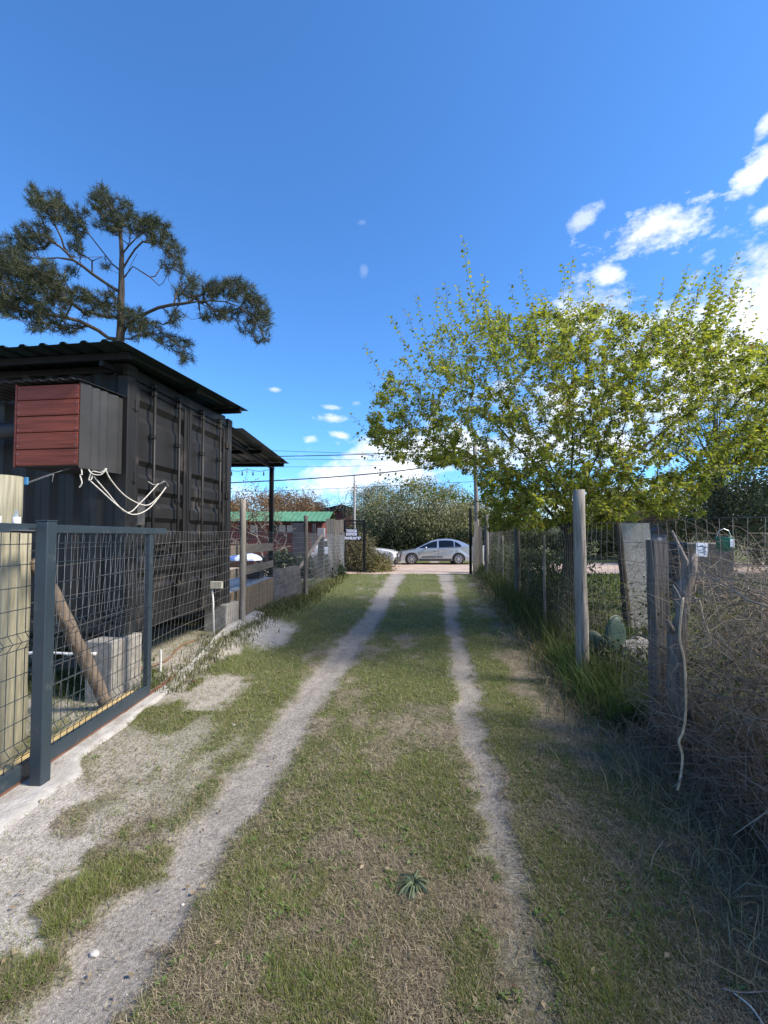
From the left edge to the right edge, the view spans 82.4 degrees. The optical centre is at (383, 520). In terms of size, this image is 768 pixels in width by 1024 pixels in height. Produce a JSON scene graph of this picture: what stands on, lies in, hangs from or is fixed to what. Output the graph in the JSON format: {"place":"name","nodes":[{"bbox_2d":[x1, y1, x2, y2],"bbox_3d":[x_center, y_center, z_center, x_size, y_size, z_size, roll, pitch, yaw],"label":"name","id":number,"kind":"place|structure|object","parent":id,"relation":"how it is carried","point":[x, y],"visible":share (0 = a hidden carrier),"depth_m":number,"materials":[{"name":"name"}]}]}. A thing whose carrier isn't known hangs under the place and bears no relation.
{"place":"outdoors","nodes":[
{"label":"outdoors","id":0,"kind":"place"},
{"bbox_2d":[230,553,261,560],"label":"vinyl dome","id":1,"kind":"structure","parent":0,"point":[234,558],"depth_m":12.19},
{"bbox_2d":[247,570,263,578],"bbox_3d":[-2.660,1.073,8.993,0.320,0.198,0.350,0,-2,0],"label":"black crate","id":2,"kind":"object","parent":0,"point":[256,576],"visible":0.4,"depth_m":8.82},
{"bbox_2d":[231,463,452,482],"bbox_3d":[-4.083,-2.589,24.105,18.539,1.548,0.058,0,-2,0],"label":"overhead cable","id":3,"kind":"object","parent":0,"point":[334,476],"visible":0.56,"depth_m":24.08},
{"bbox_2d":[280,450,479,456],"bbox_3d":[-3.739,-4.118,27.160,22.632,0.574,0.048,0,-2,0],"label":"overhead cable","id":4,"kind":"object","parent":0,"point":[346,454],"visible":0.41,"depth_m":27.14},
{"bbox_2d":[0,541,767,1023],"bbox_3d":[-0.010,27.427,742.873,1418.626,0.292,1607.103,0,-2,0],"label":"ground","id":5,"kind":"structure","parent":0,"point":[336,663],"depth_m":2.72,"materials":[{"name":"plant"}]},
{"bbox_2d":[0,474,23,767],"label":"timber gatepost","id":6,"kind":"object","parent":5,"relation":"on","point":[11,494],"visible":0.72,"depth_m":3.00,"materials":[{"name":"brown wood"}]},
{"bbox_2d":[14,533,31,746],"bbox_3d":[-2.829,0.946,3.328,0.226,1.703,0.226,0,-2,0],"label":"short timber post","id":7,"kind":"object","parent":5,"relation":"on","point":[23,637],"visible":0.41,"depth_m":3.32,"materials":[{"name":"brown wood"}]},
{"bbox_2d":[0,691,133,774],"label":"pine beam","id":8,"kind":"object","parent":5,"relation":"on","point":[16,762],"visible":0.12,"depth_m":3.40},
{"bbox_2d":[30,558,112,707],"bbox_3d":[-2.634,1.033,3.750,0.122,1.479,0.810,-1,-2,16],"label":"brace log","id":9,"kind":"object","parent":5,"relation":"on","point":[85,656],"visible":0.52,"depth_m":3.73,"materials":[{"name":"brown wood"}]},
{"bbox_2d":[28,644,168,698],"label":"yard grass","id":10,"kind":"structure","parent":5,"relation":"on","point":[69,688],"depth_m":4.58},
{"bbox_2d":[85,632,141,702],"bbox_3d":[-2.687,1.454,4.374,0.290,0.600,0.420,0,-2,7],"label":"concrete block","id":11,"kind":"object","parent":5,"relation":"on","point":[109,670],"depth_m":4.24,"materials":[{"name":"concrete"}]},
{"bbox_2d":[0,363,232,636],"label":"shipping container","id":12,"kind":"object","parent":5,"relation":"on","point":[179,444],"visible":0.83,"depth_m":4.74,"materials":[{"name":"metal"}]},
{"bbox_2d":[0,422,13,438],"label":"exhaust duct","id":13,"kind":"object","parent":12,"relation":"attached to","point":[6,430],"visible":0.37,"depth_m":4.16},
{"bbox_2d":[0,377,124,473],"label":"wall cabinet","id":14,"kind":"object","parent":12,"relation":"attached to","point":[73,424],"depth_m":3.97,"materials":[{"name":"red wood"}]},
{"bbox_2d":[93,476,157,512],"bbox_3d":[-2.521,-0.242,4.329,0.022,0.332,0.699,-1,-2,22],"label":"rope","id":15,"kind":"object","parent":14,"relation":"hanging from","point":[114,500],"visible":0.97,"depth_m":4.27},
{"bbox_2d":[90,481,166,514],"bbox_3d":[-2.498,-0.220,4.358,0.070,0.326,0.837,-1,-2,24],"label":"rope","id":16,"kind":"object","parent":14,"relation":"hanging from","point":[119,506],"visible":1,"depth_m":4.22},
{"bbox_2d":[104,468,166,505],"bbox_3d":[-2.481,-0.319,4.412,0.039,0.320,0.736,-1,-2,19],"label":"rope","id":17,"kind":"object","parent":14,"relation":"hanging from","point":[131,499],"visible":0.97,"depth_m":4.37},
{"bbox_2d":[0,339,247,417],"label":"container roof","id":18,"kind":"structure","parent":12,"relation":"on","point":[106,354],"depth_m":4.35,"materials":[{"name":"black metal"}]},
{"bbox_2d":[128,381,188,620],"bbox_3d":[-2.533,-0.204,4.989,0.119,2.595,1.054,0,-2,7],"label":"door","id":19,"kind":"structure","parent":12,"relation":"in","point":[161,422],"depth_m":5.05,"materials":[{"name":"black paint"}]},
{"bbox_2d":[186,408,229,606],"bbox_3d":[-2.400,-0.167,6.046,0.119,2.595,1.054,0,-2,7],"label":"door","id":20,"kind":"structure","parent":12,"relation":"in","point":[208,444],"depth_m":6.00,"materials":[{"name":"black paint"}]},
{"bbox_2d":[0,610,263,833],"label":"concrete strip","id":21,"kind":"object","parent":5,"relation":"on","point":[18,802],"visible":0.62,"depth_m":3.00,"materials":[{"name":"concrete"}]},
{"bbox_2d":[0,511,57,785],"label":"gate guide post","id":22,"kind":"object","parent":21,"relation":"on","point":[42,665],"visible":0.81,"depth_m":2.77,"materials":[{"name":"grey metal"}]},
{"bbox_2d":[0,674,175,796],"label":"gate rail","id":23,"kind":"object","parent":21,"relation":"on","point":[71,747],"visible":0.33,"depth_m":3.40,"materials":[{"name":"metal"}]},
{"bbox_2d":[0,523,165,793],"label":"sliding gate","id":24,"kind":"structure","parent":23,"relation":"on","point":[14,775],"depth_m":3.41,"materials":[{"name":"grey metal"}]},
{"bbox_2d":[0,179,276,369],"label":"pine tree","id":25,"kind":"object","parent":5,"relation":"on","point":[50,284],"visible":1,"depth_m":13.76,"materials":[{"name":"green plant"}]},
{"bbox_2d":[210,581,222,635],"bbox_3d":[-2.337,1.294,6.109,0.166,0.900,0.060,0,-2,0],"label":"utility riser","id":26,"kind":"object","parent":5,"relation":"on","point":[219,585],"visible":0.84,"depth_m":6.09,"materials":[{"name":"white plastic"}]},
{"bbox_2d":[204,601,238,631],"bbox_3d":[-2.416,1.429,6.540,0.340,0.420,0.400,0,-2,7],"label":"concrete block","id":27,"kind":"object","parent":5,"relation":"on","point":[232,606],"depth_m":6.35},
{"bbox_2d":[239,499,245,620],"bbox_3d":[-2.215,0.740,6.871,0.104,2.164,0.158,1,-2,-34],"label":"fence post","id":28,"kind":"object","parent":5,"relation":"on","point":[242,576],"visible":0.8,"depth_m":6.85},
{"bbox_2d":[24,531,344,751],"bbox_3d":[-1.982,1.096,10.615,0.217,1.625,15.130,0,-2,3],"label":"wire fence","id":29,"kind":"object","parent":28,"relation":"attached to","point":[341,557],"visible":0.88,"depth_m":5.70,"materials":[{"name":"metal"}]},
{"bbox_2d":[135,573,350,694],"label":"fence foot grass","id":30,"kind":"structure","parent":5,"relation":"on","point":[325,585],"depth_m":6.66,"materials":[{"name":"plant"}]},
{"bbox_2d":[230,560,261,566],"bbox_3d":[-4.239,1.575,12.453,1.350,0.920,0.800,0,-2,0],"label":"table","id":31,"kind":"object","parent":5,"relation":"on","point":[234,564],"visible":0.09,"depth_m":12.07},
{"bbox_2d":[230,427,288,618],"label":"deck","id":32,"kind":"structure","parent":5,"relation":"on","point":[248,449],"depth_m":8.52,"materials":[{"name":"metal"}]},
{"bbox_2d":[230,543,272,585],"bbox_3d":[-2.374,0.776,7.953,0.112,0.720,2.630,0,-2,0],"label":"deck railing","id":33,"kind":"object","parent":32,"relation":"on","point":[234,573],"visible":0.57,"depth_m":7.76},
{"bbox_2d":[231,486,295,561],"bbox_3d":[-4.269,0.501,14.968,2.396,3.404,2.397,0,-2,0],"label":"bare fruit tree","id":34,"kind":"object","parent":5,"relation":"on","point":[257,535],"visible":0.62,"depth_m":14.91,"materials":[{"name":"grey plant"}]},
{"bbox_2d":[231,485,295,511],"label":"yard tree","id":35,"kind":"object","parent":5,"relation":"on","point":[233,508],"visible":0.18,"depth_m":37.68,"materials":[{"name":"brown plant"}]},
{"bbox_2d":[252,486,309,511],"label":"dark bare tree","id":36,"kind":"object","parent":5,"relation":"on","point":[290,508],"visible":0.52,"depth_m":29.93,"materials":[{"name":"brown plant"}]},
{"bbox_2d":[230,511,335,559],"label":"red house","id":37,"kind":"structure","parent":5,"relation":"on","point":[318,518],"depth_m":25.16,"materials":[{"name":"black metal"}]},
{"bbox_2d":[261,548,309,576],"bbox_3d":[-3.439,1.566,14.883,1.949,1.401,1.680,1,-2,-25],"label":"yard shrub","id":38,"kind":"object","parent":5,"relation":"on","point":[289,555],"visible":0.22,"depth_m":14.72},
{"bbox_2d":[273,565,301,599],"bbox_3d":[-2.194,1.384,9.976,0.077,0.690,1.271,-1,-2,17],"label":"plywood panel","id":39,"kind":"object","parent":5,"relation":"on","point":[284,583],"visible":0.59,"depth_m":9.90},
{"bbox_2d":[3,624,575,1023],"bbox_3d":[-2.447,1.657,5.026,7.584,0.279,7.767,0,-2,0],"label":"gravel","id":40,"kind":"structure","parent":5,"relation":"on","point":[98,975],"depth_m":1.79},
{"bbox_2d":[260,485,325,511],"bbox_3d":[-8.620,-0.135,40.051,6.506,6.438,6.122,-1,-2,33],"label":"yard tree","id":41,"kind":"object","parent":5,"relation":"on","point":[311,504],"visible":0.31,"depth_m":39.43,"materials":[{"name":"brown plant"}]},
{"bbox_2d":[292,523,303,557],"bbox_3d":[-4.677,1.292,24.120,0.646,2.300,0.300,0,-2,0],"label":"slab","id":42,"kind":"object","parent":5,"relation":"on","point":[299,529],"visible":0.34,"depth_m":23.98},
{"bbox_2d":[276,486,327,511],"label":"dark windswept tree","id":43,"kind":"object","parent":5,"relation":"on","point":[306,499],"visible":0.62,"depth_m":31.90,"materials":[{"name":"brown plant"}]},
{"bbox_2d":[303,515,307,594],"bbox_3d":[-1.890,0.910,10.594,0.115,2.082,0.116,0,-2,0],"label":"fence post","id":44,"kind":"object","parent":5,"relation":"on","point":[305,580],"visible":0.84,"depth_m":10.56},
{"bbox_2d":[299,534,322,568],"bbox_3d":[-2.270,1.100,12.718,0.109,1.418,1.721,-1,-2,25],"label":"leaning brace","id":45,"kind":"object","parent":5,"relation":"on","point":[310,550],"visible":0.49,"depth_m":12.99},
{"bbox_2d":[293,556,337,578],"bbox_3d":[-2.348,1.635,14.501,1.727,1.056,1.410,0,-2,0],"label":"yard shrub","id":46,"kind":"object","parent":5,"relation":"on","point":[311,563],"visible":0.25,"depth_m":14.42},
{"bbox_2d":[317,528,324,579],"bbox_3d":[-1.944,1.189,13.567,0.220,1.930,0.220,0,-2,0],"label":"capped post","id":47,"kind":"object","parent":5,"relation":"on","point":[321,531],"visible":0.44,"depth_m":13.48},
{"bbox_2d":[309,550,346,575],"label":"yard shrub","id":48,"kind":"object","parent":5,"relation":"on","point":[341,569],"visible":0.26,"depth_m":16.30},
{"bbox_2d":[325,519,335,561],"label":"timber slab","id":49,"kind":"structure","parent":5,"relation":"on","point":[330,525],"depth_m":18.17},
{"bbox_2d":[316,505,352,528],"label":"dark roofed house","id":50,"kind":"structure","parent":5,"relation":"on","point":[337,514],"depth_m":40.31,"materials":[{"name":"black metal"}]},
{"bbox_2d":[335,520,340,564],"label":"timber slab","id":51,"kind":"structure","parent":5,"relation":"on","point":[337,527],"depth_m":18.21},
{"bbox_2d":[340,520,343,544],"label":"timber slab","id":52,"kind":"structure","parent":5,"relation":"on","point":[342,526],"depth_m":18.32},
{"bbox_2d":[344,520,365,571],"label":"black gate","id":53,"kind":"structure","parent":52,"relation":"attached to","point":[364,544],"depth_m":18.31,"materials":[{"name":"metal"}]},
{"bbox_2d":[344,529,361,539],"bbox_3d":[-1.306,0.556,18.295,0.753,0.470,0.023,0,-2,0],"label":"placard sign","id":54,"kind":"object","parent":53,"relation":"attached to","point":[351,534],"visible":0.99,"depth_m":18.29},
{"bbox_2d":[322,480,376,528],"bbox_3d":[-2.617,-0.163,34.089,4.719,6.065,4.621,0,-2,0],"label":"pale bare tree","id":55,"kind":"object","parent":5,"relation":"on","point":[343,505],"visible":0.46,"depth_m":34.13,"materials":[{"name":"grey plant"}]},
{"bbox_2d":[353,476,355,528],"bbox_3d":[-1.950,-0.157,29.024,0.169,5.701,0.170,0,-2,0],"label":"concrete pole","id":56,"kind":"object","parent":5,"relation":"on","point":[354,509],"visible":0.47,"depth_m":29.02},
{"bbox_2d":[235,481,473,491],"bbox_3d":[-4.750,-2.248,29.096,22.751,0.813,0.027,0,-2,0],"label":"overhead cable","id":57,"kind":"object","parent":56,"relation":"attached to","point":[352,487],"visible":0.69,"depth_m":29.09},
{"bbox_2d":[327,528,401,572],"bbox_3d":[-0.901,1.357,20.297,3.512,2.097,2.763,0,-2,0],"label":"shrub","id":58,"kind":"object","parent":5,"relation":"on","point":[375,562],"visible":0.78,"depth_m":19.72,"materials":[{"name":"plant"}]},
{"bbox_2d":[334,475,397,536],"bbox_3d":[-0.897,-0.326,33.414,5.894,6.352,4.938,0,-2,0],"label":"feathery tree","id":59,"kind":"object","parent":5,"relation":"on","point":[364,492],"visible":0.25,"depth_m":33.24,"materials":[{"name":"green plant"}]},
{"bbox_2d":[0,573,767,1023],"bbox_3d":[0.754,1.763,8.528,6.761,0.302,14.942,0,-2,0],"label":"dry grass litter","id":60,"kind":"object","parent":5,"relation":"on","point":[430,1011],"visible":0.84,"depth_m":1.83,"materials":[{"name":"plant"}]},
{"bbox_2d":[722,988,767,993],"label":"dead twig","id":61,"kind":"object","parent":60,"relation":"on","point":[749,992],"visible":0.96,"depth_m":1.50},
{"bbox_2d":[0,619,767,1023],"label":"fallen leaves","id":62,"kind":"object","parent":5,"relation":"on","point":[508,1017],"visible":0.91,"depth_m":1.67,"materials":[{"name":"brown plant"}]},
{"bbox_2d":[24,624,751,1023],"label":"lawn weeds","id":63,"kind":"object","parent":5,"relation":"on","point":[494,876],"visible":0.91,"depth_m":1.85,"materials":[{"name":"green plant"}]},
{"bbox_2d":[393,870,429,901],"bbox_3d":[0.129,1.623,1.963,0.168,0.026,0.161,1,-2,-18],"label":"thistle rosette","id":64,"kind":"object","parent":5,"relation":"on","point":[411,881],"visible":1,"depth_m":1.96,"materials":[{"name":"green plant"}]},
{"bbox_2d":[343,469,490,549],"bbox_3d":[2.438,-0.578,31.007,10.355,6.682,7.330,0,-2,0],"label":"willow tree","id":65,"kind":"object","parent":5,"relation":"on","point":[451,518],"visible":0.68,"depth_m":29.97,"materials":[{"name":"green plant"}]},
{"bbox_2d":[346,521,501,558],"bbox_3d":[2.353,1.329,29.001,11.766,2.815,3.352,0,-2,0],"label":"dark hedge","id":66,"kind":"object","parent":5,"relation":"on","point":[407,544],"visible":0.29,"depth_m":28.69,"materials":[{"name":"green plant"}]},
{"bbox_2d":[469,508,471,573],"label":"black gate post","id":67,"kind":"object","parent":5,"relation":"on","point":[470,540],"visible":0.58,"depth_m":18.23,"materials":[{"name":"metal"}]},
{"bbox_2d":[472,537,475,573],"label":"timber slab","id":68,"kind":"structure","parent":5,"relation":"on","point":[474,552],"depth_m":17.94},
{"bbox_2d":[473,446,478,525],"bbox_3d":[4.057,-0.499,19.232,0.303,5.704,0.224,0,-2,0],"label":"utility pole","id":69,"kind":"object","parent":5,"relation":"on","point":[476,507],"visible":0.38,"depth_m":19.18,"materials":[{"name":"grey wood"}]},
{"bbox_2d":[474,521,478,573],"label":"timber slab","id":70,"kind":"structure","parent":5,"relation":"on","point":[476,536],"depth_m":18.03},
{"bbox_2d":[478,526,482,567],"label":"timber slab","id":71,"kind":"structure","parent":5,"relation":"on","point":[480,548],"depth_m":18.10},
{"bbox_2d":[484,515,487,573],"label":"fence post","id":72,"kind":"object","parent":5,"relation":"on","point":[486,547],"visible":0.69,"depth_m":15.13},
{"bbox_2d":[460,485,537,545],"bbox_3d":[8.395,-0.069,32.924,8.122,5.814,6.151,0,-2,0],"label":"roadside tree","id":73,"kind":"object","parent":5,"relation":"on","point":[500,500],"visible":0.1,"depth_m":32.30,"materials":[{"name":"green plant"}]},
{"bbox_2d":[514,528,520,601],"bbox_3d":[2.910,0.955,9.572,0.137,2.122,0.136,0,-2,0],"label":"fence post","id":74,"kind":"object","parent":5,"relation":"on","point":[517,563],"visible":0.48,"depth_m":9.53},
{"bbox_2d":[543,535,545,620],"bbox_3d":[2.514,1.070,6.867,0.046,1.701,0.044,0,-2,0],"label":"fence stake","id":75,"kind":"object","parent":5,"relation":"on","point":[544,583],"visible":0.69,"depth_m":6.86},
{"bbox_2d":[350,236,767,619],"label":"broadleaf tree","id":76,"kind":"object","parent":5,"relation":"on","point":[600,509],"visible":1,"depth_m":6.58,"materials":[{"name":"green plant"}]},
{"bbox_2d":[489,517,640,559],"bbox_3d":[12.297,1.038,29.386,11.562,3.443,3.671,0,-2,0],"label":"roadside hedge","id":77,"kind":"object","parent":5,"relation":"on","point":[603,546],"visible":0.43,"depth_m":28.90,"materials":[{"name":"green plant"}]},
{"bbox_2d":[573,489,588,673],"bbox_3d":[2.110,0.754,4.695,0.144,2.182,0.138,0,-2,0],"label":"fence post","id":78,"kind":"object","parent":5,"relation":"on","point":[580,592],"visible":0.84,"depth_m":4.66,"materials":[{"name":"wood"}]},
{"bbox_2d":[472,562,724,731],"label":"tall grass","id":79,"kind":"structure","parent":5,"relation":"on","point":[524,609],"depth_m":5.73,"materials":[{"name":"plant"}]},
{"bbox_2d":[589,615,625,655],"bbox_3d":[2.504,1.409,4.922,0.385,0.724,0.249,0,-2,0],"label":"prickly pear cactus","id":80,"kind":"object","parent":5,"relation":"on","point":[616,627],"visible":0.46,"depth_m":4.83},
{"bbox_2d":[534,639,697,732],"bbox_3d":[2.228,1.560,4.459,1.553,0.391,2.268,0,-2,0],"label":"bright grass clump","id":81,"kind":"object","parent":5,"relation":"on","point":[615,707],"visible":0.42,"depth_m":4.01,"materials":[{"name":"plant"}]},
{"bbox_2d":[468,573,767,1020],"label":"dry tall grass","id":82,"kind":"structure","parent":5,"relation":"on","point":[637,760],"depth_m":2.52,"materials":[{"name":"plant"}]},
{"bbox_2d":[489,541,746,689],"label":"fence shrubs","id":83,"kind":"object","parent":5,"relation":"on","point":[535,562],"visible":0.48,"depth_m":7.39,"materials":[{"name":"plant"}]},
{"bbox_2d":[613,523,631,629],"bbox_3d":[3.221,0.913,5.870,0.264,1.765,0.113,0,-2,0],"label":"dark stake","id":84,"kind":"object","parent":5,"relation":"on","point":[618,531],"visible":0.62,"depth_m":5.85,"materials":[{"name":"brown wood"}]},
{"bbox_2d":[488,517,767,856],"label":"garden wire fence","id":85,"kind":"object","parent":5,"relation":"on","point":[627,542],"visible":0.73,"depth_m":3.15,"materials":[{"name":"metal"}]},
{"bbox_2d":[696,543,707,556],"bbox_3d":[3.107,0.282,4.291,0.112,0.132,0.012,3,-2,0],"label":"white notice","id":86,"kind":"object","parent":85,"relation":"attached to","point":[702,548],"visible":0.82,"depth_m":4.29,"materials":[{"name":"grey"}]},
{"bbox_2d":[714,529,734,550],"bbox_3d":[3.561,0.199,4.596,0.168,0.239,0.168,0,-2,0],"label":"green pot","id":87,"kind":"object","parent":85,"relation":"hanging from","point":[728,544],"visible":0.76,"depth_m":4.54,"materials":[{"name":"plastic"}]},
{"bbox_2d":[622,636,647,665],"bbox_3d":[2.854,1.490,4.912,0.546,0.354,0.381,0,-2,0],"label":"garden rock","id":88,"kind":"object","parent":5,"relation":"on","point":[635,649],"visible":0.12,"depth_m":4.80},
{"bbox_2d":[620,523,650,632],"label":"concrete slab","id":89,"kind":"structure","parent":5,"relation":"on","point":[628,531],"depth_m":5.94,"materials":[{"name":"concrete"}]},
{"bbox_2d":[528,575,766,731],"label":"fence twigs","id":90,"kind":"object","parent":5,"relation":"on","point":[599,615],"visible":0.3,"depth_m":5.08,"materials":[{"name":"plant"}]},
{"bbox_2d":[624,512,683,541],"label":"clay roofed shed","id":91,"kind":"structure","parent":5,"relation":"on","point":[655,519],"depth_m":29.70,"materials":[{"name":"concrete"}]},
{"bbox_2d":[645,540,671,741],"bbox_3d":[2.175,0.977,3.468,0.120,1.650,0.110,0,-2,0],"label":"fence post","id":92,"kind":"object","parent":5,"relation":"on","point":[658,555],"visible":0.57,"depth_m":3.44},
{"bbox_2d":[650,527,666,539],"bbox_3d":[17.249,1.478,27.865,1.100,2.150,1.000,0,-2,0],"label":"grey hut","id":93,"kind":"object","parent":5,"relation":"on","point":[655,535],"visible":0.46,"depth_m":27.48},
{"bbox_2d":[590,503,767,736],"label":"tall twigs","id":94,"kind":"object","parent":5,"relation":"on","point":[729,557],"visible":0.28,"depth_m":4.72,"materials":[{"name":"plant"}]},
{"bbox_2d":[665,530,697,723],"bbox_3d":[2.043,0.718,3.033,0.262,1.308,0.172,0,-2,0],"label":"fence post","id":95,"kind":"object","parent":5,"relation":"on","point":[672,632],"visible":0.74,"depth_m":3.00,"materials":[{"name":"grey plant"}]},
{"bbox_2d":[599,532,767,878],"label":"brambles","id":96,"kind":"object","parent":5,"relation":"on","point":[752,646],"visible":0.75,"depth_m":2.71,"materials":[{"name":"plant"}]},
{"bbox_2d":[676,597,686,790],"bbox_3d":[1.770,1.014,2.614,0.040,1.091,0.219,-2,-3,43],"label":"dead vine","id":97,"kind":"object","parent":96,"relation":"hanging from","point":[685,686],"visible":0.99,"depth_m":2.65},
{"bbox_2d":[694,598,711,647],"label":"dead vine","id":98,"kind":"object","parent":96,"relation":"hanging from","point":[708,645],"visible":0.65,"depth_m":2.83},
{"bbox_2d":[606,667,767,874],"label":"dry brambles","id":99,"kind":"object","parent":5,"relation":"on","point":[720,773],"visible":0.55,"depth_m":2.57,"materials":[{"name":"plant"}]},
{"bbox_2d":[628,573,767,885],"bbox_3d":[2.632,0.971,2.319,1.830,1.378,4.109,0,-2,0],"label":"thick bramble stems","id":100,"kind":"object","parent":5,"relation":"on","point":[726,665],"visible":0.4,"depth_m":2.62,"materials":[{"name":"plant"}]},
{"bbox_2d":[630,468,766,541],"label":"garden tree","id":101,"kind":"object","parent":5,"relation":"on","point":[681,524],"visible":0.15,"depth_m":29.18,"materials":[{"name":"green plant"}]},
{"bbox_2d":[668,542,734,603],"bbox_3d":[6.686,1.079,9.268,1.000,1.250,0.600,0,-2,0],"label":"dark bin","id":102,"kind":"object","parent":5,"relation":"on","point":[673,553],"visible":0.24,"depth_m":8.98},
{"bbox_2d":[661,386,762,541],"bbox_3d":[19.760,-2.753,26.081,6.790,10.687,3.272,0,-2,0],"label":"pine","id":103,"kind":"object","parent":5,"relation":"on","point":[715,422],"visible":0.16,"depth_m":26.09,"materials":[{"name":"green plant"}]},
{"bbox_2d":[675,416,767,564],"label":"garden tree","id":104,"kind":"object","parent":5,"relation":"on","point":[722,495],"visible":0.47,"depth_m":23.80,"materials":[{"name":"green plant"}]},
{"bbox_2d":[709,431,767,571],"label":"garden tree","id":105,"kind":"object","parent":5,"relation":"on","point":[765,511],"visible":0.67,"depth_m":18.13,"materials":[{"name":"green plant"}]},
{"bbox_2d":[0,0,767,519],"label":"sky","id":106,"kind":"structure","parent":0,"point":[337,157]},
{"bbox_2d":[230,563,767,573],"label":"dirt road","id":107,"kind":"structure","parent":0,"point":[432,568],"depth_m":21.43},
{"bbox_2d":[230,468,283,544],"bbox_3d":[-6.024,0.058,19.076,3.733,4.576,3.467,0,-2,0],"label":"bare shrub tree","id":108,"kind":"object","parent":107,"relation":"on","point":[256,513],"visible":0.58,"depth_m":18.82,"materials":[{"name":"brown plant"}]},
{"bbox_2d":[311,539,401,563],"bbox_3d":[-1.411,1.660,23.040,4.612,1.521,2.000,0,-2,10],"label":"hatchback car","id":109,"kind":"object","parent":107,"relation":"on","point":[397,558],"visible":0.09,"depth_m":22.38,"materials":[{"name":"white paint"}]},
{"bbox_2d":[398,539,468,564],"bbox_3d":[2.970,1.757,25.224,4.785,1.481,2.080,0,-2,0],"label":"sedan car","id":110,"kind":"object","parent":107,"relation":"on","point":[454,551],"visible":0.91,"depth_m":24.37,"materials":[{"name":"silver metal"}]},
{"bbox_2d":[357,519,766,540],"bbox_3d":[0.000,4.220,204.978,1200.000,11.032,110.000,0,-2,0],"label":"wooded ridge","id":111,"kind":"structure","parent":0,"point":[556,530],"depth_m":155.75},
{"bbox_2d":[535,572,767,709],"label":"garden grass","id":112,"kind":"structure","parent":0,"point":[604,576],"depth_m":11.08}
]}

